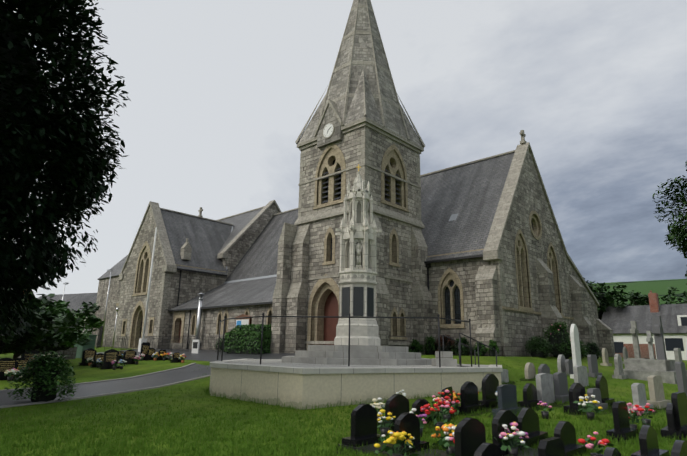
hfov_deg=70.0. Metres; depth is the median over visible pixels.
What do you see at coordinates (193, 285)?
church wall
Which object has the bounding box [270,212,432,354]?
church tower buttresses
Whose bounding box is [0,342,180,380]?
gravestones
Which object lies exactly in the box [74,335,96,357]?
shed
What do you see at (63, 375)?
rose bush path
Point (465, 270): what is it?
church nave wall
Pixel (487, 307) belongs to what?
church nave buttresses
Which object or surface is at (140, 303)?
window surround
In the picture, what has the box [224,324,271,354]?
hedge
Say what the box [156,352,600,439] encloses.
orange grave flowers
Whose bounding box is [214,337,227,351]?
low hedge foliage
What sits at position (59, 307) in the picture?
west tree
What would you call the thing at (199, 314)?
church pipes and flagpole
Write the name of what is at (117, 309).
lamp posts
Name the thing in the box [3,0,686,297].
sky
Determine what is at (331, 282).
church tower dressings
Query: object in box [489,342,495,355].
shrub
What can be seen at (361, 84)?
church spire
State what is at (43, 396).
rose bush
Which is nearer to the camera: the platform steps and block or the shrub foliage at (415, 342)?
the platform steps and block
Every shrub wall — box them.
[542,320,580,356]
[570,339,589,357]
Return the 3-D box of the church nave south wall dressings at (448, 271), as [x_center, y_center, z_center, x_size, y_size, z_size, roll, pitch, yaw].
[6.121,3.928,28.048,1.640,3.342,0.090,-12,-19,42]
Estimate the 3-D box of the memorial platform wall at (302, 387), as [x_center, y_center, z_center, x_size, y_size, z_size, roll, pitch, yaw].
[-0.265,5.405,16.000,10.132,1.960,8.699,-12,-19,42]
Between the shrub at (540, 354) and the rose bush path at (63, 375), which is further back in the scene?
the shrub at (540, 354)
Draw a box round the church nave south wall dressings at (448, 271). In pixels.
[438,268,463,325]
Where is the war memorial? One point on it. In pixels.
(357, 273)
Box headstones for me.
[338,316,686,455]
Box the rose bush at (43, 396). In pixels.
[30,357,58,401]
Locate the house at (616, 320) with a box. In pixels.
[601,291,686,359]
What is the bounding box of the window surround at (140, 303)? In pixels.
[121,241,154,348]
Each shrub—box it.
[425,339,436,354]
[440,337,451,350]
[455,341,467,355]
[476,344,483,355]
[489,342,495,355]
[530,339,548,357]
[547,326,570,358]
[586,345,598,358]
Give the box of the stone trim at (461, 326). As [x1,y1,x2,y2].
[427,249,483,327]
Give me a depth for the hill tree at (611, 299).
60.21 m
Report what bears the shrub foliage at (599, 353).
on the terrain
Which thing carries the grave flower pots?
on the terrain
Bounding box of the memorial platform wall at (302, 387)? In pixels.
[209,359,502,409]
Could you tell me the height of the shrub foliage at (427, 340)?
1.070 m
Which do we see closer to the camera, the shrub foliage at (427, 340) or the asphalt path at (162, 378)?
the asphalt path at (162, 378)
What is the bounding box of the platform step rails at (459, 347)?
[443,333,497,366]
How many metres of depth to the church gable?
29.89 m
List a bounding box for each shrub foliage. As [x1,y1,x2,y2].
[408,339,423,352]
[420,336,438,352]
[435,334,454,354]
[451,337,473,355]
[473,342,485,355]
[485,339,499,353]
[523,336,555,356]
[583,342,601,357]
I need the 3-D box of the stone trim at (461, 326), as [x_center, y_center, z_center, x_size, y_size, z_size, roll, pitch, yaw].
[6.279,3.523,27.938,4.400,4.280,0.100,-12,-19,42]
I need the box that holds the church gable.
[489,149,598,355]
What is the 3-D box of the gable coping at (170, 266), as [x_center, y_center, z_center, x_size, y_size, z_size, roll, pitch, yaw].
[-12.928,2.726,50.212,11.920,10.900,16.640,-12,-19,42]
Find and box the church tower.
[300,126,420,351]
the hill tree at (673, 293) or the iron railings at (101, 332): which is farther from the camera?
the hill tree at (673, 293)
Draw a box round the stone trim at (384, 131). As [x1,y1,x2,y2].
[294,117,424,345]
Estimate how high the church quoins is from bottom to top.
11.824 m
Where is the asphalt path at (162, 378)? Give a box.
[0,364,210,405]
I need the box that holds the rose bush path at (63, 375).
[4,351,79,400]
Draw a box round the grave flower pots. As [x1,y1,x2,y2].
[7,358,650,455]
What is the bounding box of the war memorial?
[282,164,431,365]
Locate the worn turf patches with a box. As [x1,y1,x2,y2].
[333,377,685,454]
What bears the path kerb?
on the terrain
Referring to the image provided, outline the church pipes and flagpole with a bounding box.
[138,227,430,351]
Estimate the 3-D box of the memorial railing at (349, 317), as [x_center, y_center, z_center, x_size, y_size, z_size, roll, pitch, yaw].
[-0.687,3.652,15.948,8.414,1.445,5.152,-12,-19,42]
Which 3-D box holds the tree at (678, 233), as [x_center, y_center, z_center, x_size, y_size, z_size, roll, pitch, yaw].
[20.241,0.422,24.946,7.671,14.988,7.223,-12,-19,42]
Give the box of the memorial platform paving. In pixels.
[226,359,488,367]
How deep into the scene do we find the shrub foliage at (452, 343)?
26.63 m
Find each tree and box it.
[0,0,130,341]
[0,5,47,233]
[0,288,100,354]
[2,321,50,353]
[13,300,99,359]
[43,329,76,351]
[50,301,103,352]
[584,278,630,319]
[594,292,605,318]
[652,161,686,284]
[666,286,686,303]
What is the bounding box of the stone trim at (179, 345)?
[168,304,268,349]
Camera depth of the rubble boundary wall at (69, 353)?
29.21 m
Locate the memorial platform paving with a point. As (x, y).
(274, 362)
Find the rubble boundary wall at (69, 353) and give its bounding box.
[18,347,76,359]
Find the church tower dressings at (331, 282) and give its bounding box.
[307,143,407,350]
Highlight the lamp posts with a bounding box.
[101,269,118,348]
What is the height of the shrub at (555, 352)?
2.161 m
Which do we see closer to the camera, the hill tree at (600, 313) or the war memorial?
the war memorial
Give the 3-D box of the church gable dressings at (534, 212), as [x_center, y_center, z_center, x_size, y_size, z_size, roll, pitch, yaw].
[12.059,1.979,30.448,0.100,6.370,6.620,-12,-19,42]
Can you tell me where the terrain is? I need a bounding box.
[0,279,686,455]
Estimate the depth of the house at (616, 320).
54.55 m
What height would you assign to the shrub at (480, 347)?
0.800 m
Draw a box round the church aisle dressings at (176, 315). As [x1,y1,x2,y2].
[171,306,271,342]
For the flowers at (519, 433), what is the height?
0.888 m
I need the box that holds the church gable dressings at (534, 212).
[515,210,561,313]
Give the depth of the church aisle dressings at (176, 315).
37.33 m
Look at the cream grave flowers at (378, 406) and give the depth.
9.58 m
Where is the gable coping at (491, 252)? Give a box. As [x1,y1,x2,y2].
[483,130,600,356]
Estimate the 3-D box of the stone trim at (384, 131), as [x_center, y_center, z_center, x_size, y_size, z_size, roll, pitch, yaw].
[0.996,0.762,30.124,5.800,12.470,5.800,-12,-19,42]
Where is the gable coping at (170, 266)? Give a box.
[116,200,280,305]
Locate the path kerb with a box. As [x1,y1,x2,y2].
[0,363,210,407]
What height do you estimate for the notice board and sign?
2.440 m
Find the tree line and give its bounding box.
[612,290,674,306]
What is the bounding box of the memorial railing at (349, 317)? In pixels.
[217,313,471,366]
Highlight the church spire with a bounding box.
[295,0,424,148]
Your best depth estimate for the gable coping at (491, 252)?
29.09 m
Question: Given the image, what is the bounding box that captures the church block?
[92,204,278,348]
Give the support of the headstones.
on the terrain
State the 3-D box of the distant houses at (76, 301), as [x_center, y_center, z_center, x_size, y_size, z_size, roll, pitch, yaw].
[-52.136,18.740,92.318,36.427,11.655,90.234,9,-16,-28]
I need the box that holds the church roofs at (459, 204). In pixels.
[168,150,514,311]
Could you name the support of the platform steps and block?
on the terrain
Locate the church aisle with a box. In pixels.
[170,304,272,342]
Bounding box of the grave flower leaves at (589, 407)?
[4,354,656,455]
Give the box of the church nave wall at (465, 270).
[429,257,488,343]
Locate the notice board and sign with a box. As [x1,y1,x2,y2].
[192,314,251,352]
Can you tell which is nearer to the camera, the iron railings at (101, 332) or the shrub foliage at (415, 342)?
the shrub foliage at (415, 342)
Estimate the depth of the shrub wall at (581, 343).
29.14 m
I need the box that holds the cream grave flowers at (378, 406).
[4,354,384,408]
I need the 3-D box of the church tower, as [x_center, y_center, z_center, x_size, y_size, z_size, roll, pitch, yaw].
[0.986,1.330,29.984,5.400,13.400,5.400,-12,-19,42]
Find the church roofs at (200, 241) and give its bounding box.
[97,206,264,279]
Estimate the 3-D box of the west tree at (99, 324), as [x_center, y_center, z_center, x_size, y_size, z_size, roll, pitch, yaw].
[-15.777,5.622,26.464,5.194,3.584,5.384,-12,-19,42]
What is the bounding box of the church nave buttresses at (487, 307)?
[434,258,614,356]
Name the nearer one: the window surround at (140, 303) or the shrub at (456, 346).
the shrub at (456, 346)
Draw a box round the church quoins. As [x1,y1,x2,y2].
[114,129,508,343]
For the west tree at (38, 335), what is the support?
on the terrain
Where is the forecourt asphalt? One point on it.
(206, 355)
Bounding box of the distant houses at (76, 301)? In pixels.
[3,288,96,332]
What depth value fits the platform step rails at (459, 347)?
15.04 m
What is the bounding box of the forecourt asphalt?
[96,349,294,361]
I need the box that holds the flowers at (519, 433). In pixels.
[7,352,652,447]
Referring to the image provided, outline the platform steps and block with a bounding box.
[432,351,467,366]
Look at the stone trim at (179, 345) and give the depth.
36.00 m
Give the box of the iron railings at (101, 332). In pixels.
[96,326,216,351]
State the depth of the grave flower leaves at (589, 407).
8.26 m
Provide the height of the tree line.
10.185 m

